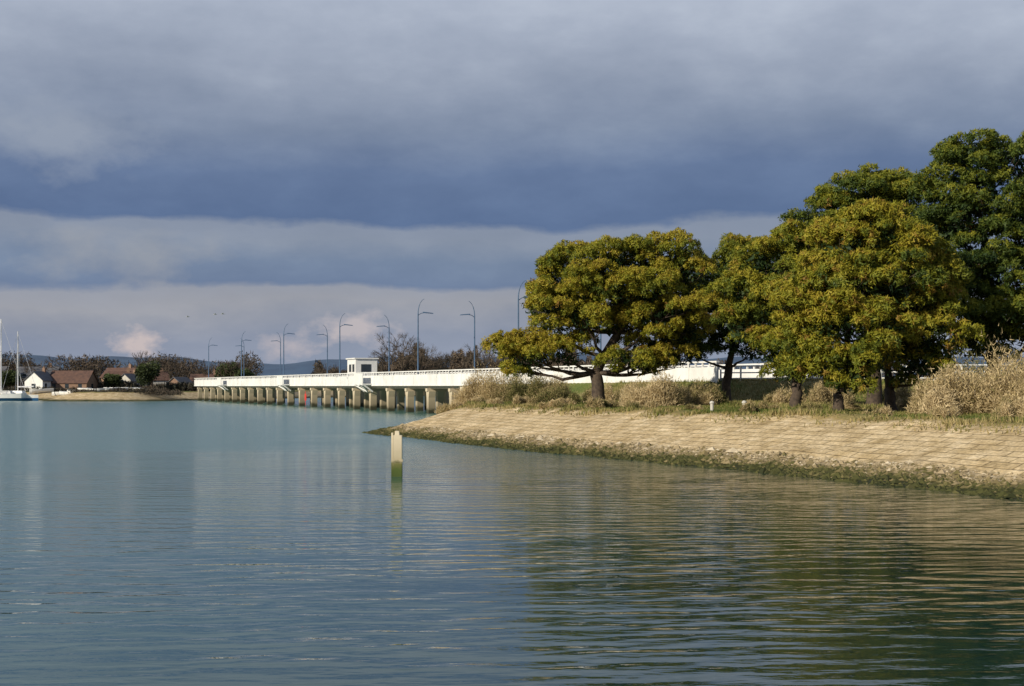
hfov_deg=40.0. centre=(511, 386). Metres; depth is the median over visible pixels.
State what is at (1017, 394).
shrub
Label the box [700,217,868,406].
pine tree
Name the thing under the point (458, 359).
distant trees
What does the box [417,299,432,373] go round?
street lamp
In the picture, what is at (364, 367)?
windows
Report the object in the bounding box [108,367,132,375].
cottage
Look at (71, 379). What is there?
house
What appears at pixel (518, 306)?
street lamp
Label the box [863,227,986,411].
pine tree
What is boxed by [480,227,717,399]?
pine tree
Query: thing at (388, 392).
road bridge
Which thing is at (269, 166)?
sky
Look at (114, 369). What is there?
roof
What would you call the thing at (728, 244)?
pine tree
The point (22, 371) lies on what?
roof
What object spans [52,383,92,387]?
windows
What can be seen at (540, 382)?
shrub
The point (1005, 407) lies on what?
shrub
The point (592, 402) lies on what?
shrub
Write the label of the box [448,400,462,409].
shrub
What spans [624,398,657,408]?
shrub
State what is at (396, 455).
mooring post
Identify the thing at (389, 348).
street lamp
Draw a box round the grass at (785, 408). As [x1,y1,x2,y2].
[451,377,1023,434]
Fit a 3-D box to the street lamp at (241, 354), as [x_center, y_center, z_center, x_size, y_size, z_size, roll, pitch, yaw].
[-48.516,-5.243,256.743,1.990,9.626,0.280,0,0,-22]
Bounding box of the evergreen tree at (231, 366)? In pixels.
[213,362,238,376]
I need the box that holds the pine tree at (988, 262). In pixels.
[907,127,1023,372]
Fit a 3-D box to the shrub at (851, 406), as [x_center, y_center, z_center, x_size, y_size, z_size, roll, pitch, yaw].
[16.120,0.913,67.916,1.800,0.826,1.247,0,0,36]
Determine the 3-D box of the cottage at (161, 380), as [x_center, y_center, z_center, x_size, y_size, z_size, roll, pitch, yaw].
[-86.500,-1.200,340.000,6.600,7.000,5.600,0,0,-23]
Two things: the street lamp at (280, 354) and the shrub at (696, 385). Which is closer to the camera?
the shrub at (696, 385)
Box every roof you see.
[0,366,9,372]
[19,367,59,377]
[100,368,135,377]
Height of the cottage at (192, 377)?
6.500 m
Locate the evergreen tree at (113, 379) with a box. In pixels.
[102,373,122,386]
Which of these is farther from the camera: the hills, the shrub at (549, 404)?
the hills
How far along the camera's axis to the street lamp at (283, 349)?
224.55 m
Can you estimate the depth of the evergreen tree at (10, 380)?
328.99 m
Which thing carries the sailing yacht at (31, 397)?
on the water
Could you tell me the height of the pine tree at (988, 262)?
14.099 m
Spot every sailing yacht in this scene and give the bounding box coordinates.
[0,319,26,400]
[2,331,37,400]
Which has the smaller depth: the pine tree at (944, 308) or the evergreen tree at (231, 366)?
the pine tree at (944, 308)
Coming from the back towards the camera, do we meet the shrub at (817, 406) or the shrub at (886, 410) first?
the shrub at (817, 406)
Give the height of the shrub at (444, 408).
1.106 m
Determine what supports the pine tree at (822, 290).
on the ground at (992, 450)
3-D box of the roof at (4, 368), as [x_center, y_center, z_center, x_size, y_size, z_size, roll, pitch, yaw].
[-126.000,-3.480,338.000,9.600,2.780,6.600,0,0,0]
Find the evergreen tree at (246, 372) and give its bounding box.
[234,368,254,377]
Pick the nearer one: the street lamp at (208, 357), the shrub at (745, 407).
the shrub at (745, 407)
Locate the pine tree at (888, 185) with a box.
[778,162,962,404]
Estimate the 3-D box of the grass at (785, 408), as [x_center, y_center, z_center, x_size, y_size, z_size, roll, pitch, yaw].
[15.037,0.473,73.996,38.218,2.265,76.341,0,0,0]
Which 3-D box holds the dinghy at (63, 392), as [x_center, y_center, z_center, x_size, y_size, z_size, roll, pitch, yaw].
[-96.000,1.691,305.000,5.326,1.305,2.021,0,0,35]
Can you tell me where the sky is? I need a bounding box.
[0,0,1023,363]
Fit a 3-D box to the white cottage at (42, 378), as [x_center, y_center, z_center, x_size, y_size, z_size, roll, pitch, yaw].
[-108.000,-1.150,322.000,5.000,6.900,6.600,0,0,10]
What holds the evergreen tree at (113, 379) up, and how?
on the ground at (992, 450)
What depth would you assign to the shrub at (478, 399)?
97.85 m
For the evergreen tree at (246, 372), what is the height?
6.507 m
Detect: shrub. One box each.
[438,403,449,412]
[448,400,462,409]
[450,362,529,402]
[463,396,485,404]
[485,398,502,404]
[505,362,574,401]
[512,394,540,404]
[537,381,581,402]
[538,398,563,408]
[550,397,576,404]
[581,380,644,402]
[583,393,620,408]
[618,358,695,406]
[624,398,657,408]
[666,378,728,405]
[684,402,702,409]
[685,379,709,396]
[739,402,759,412]
[746,398,779,408]
[763,385,791,403]
[772,381,857,402]
[799,401,823,408]
[829,399,860,409]
[860,406,894,415]
[863,379,923,402]
[896,396,909,409]
[904,346,1022,414]
[926,402,961,417]
[950,317,1023,385]
[969,349,1023,414]
[991,393,1023,418]
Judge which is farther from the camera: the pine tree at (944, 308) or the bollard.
the bollard
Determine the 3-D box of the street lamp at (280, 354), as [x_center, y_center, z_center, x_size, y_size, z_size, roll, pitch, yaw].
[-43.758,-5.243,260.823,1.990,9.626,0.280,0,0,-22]
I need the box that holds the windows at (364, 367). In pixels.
[349,364,370,371]
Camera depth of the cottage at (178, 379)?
333.31 m
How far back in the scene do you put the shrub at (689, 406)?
69.19 m
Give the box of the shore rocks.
[362,423,1023,500]
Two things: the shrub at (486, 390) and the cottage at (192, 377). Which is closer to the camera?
the shrub at (486, 390)
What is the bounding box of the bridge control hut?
[346,358,378,375]
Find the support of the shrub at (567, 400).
on the ground at (992, 450)
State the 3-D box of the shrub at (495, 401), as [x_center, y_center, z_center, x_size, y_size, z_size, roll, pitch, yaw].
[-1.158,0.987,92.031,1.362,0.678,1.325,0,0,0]
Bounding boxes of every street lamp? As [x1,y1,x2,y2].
[208,340,217,377]
[241,331,250,376]
[275,335,280,374]
[283,326,292,374]
[317,327,327,373]
[339,313,352,372]
[377,317,389,374]
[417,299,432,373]
[460,301,474,367]
[517,280,527,371]
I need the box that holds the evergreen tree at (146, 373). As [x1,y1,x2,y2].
[134,360,161,387]
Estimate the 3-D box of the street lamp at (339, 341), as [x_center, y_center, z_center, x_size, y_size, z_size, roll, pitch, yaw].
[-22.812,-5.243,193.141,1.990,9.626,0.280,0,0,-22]
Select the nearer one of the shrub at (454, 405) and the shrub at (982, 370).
the shrub at (982, 370)
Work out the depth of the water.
23.70 m
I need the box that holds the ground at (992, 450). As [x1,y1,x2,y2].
[26,381,1023,499]
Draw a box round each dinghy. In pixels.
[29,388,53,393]
[59,391,67,394]
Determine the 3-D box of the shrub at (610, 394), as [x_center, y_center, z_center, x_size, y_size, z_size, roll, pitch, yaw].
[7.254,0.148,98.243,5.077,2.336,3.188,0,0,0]
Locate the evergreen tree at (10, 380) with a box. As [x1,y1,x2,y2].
[0,370,21,389]
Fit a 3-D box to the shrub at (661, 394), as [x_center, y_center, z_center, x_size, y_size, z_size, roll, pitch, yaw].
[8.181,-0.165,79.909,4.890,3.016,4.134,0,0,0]
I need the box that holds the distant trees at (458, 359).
[0,331,969,395]
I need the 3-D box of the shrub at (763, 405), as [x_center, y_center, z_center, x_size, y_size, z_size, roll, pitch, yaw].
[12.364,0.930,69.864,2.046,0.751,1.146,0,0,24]
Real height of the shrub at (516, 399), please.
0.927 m
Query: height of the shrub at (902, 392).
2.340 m
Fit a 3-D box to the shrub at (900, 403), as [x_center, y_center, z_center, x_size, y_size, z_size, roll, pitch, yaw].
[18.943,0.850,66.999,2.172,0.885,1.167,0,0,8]
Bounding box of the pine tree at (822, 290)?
[759,196,950,411]
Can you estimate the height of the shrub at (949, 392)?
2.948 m
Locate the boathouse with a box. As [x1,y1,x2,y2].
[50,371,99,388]
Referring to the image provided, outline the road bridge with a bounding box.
[194,361,822,412]
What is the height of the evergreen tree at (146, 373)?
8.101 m
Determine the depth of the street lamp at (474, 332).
165.66 m
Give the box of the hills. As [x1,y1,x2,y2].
[0,352,1022,386]
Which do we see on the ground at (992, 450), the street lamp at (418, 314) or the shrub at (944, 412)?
the shrub at (944, 412)
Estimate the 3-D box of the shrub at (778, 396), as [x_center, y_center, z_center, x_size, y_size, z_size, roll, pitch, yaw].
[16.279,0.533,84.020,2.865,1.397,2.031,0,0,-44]
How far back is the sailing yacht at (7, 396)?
293.59 m
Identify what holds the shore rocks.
on the ground at (992, 450)
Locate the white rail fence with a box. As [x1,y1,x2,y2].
[720,364,1016,380]
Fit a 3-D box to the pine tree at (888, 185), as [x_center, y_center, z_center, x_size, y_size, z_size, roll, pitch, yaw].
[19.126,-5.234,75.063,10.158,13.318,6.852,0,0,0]
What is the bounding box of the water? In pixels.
[0,396,1023,685]
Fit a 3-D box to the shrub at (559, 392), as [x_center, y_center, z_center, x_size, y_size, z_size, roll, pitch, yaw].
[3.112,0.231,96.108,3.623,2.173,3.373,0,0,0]
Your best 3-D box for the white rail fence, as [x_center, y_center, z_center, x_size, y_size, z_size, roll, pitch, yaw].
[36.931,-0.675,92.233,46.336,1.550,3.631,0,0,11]
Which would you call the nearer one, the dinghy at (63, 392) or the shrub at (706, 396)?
the shrub at (706, 396)
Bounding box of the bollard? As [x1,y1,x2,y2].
[710,401,714,410]
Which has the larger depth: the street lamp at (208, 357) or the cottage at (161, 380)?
the cottage at (161, 380)
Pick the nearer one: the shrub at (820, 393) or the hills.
the shrub at (820, 393)
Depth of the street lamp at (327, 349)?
229.27 m
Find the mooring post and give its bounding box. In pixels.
[391,431,402,476]
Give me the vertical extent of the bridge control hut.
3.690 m
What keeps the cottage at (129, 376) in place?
on the ground at (992, 450)
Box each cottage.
[23,366,52,390]
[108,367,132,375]
[121,370,139,387]
[146,367,169,385]
[166,377,191,383]
[190,369,217,381]
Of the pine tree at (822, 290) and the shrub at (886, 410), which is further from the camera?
the pine tree at (822, 290)
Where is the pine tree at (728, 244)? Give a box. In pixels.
[672,232,782,400]

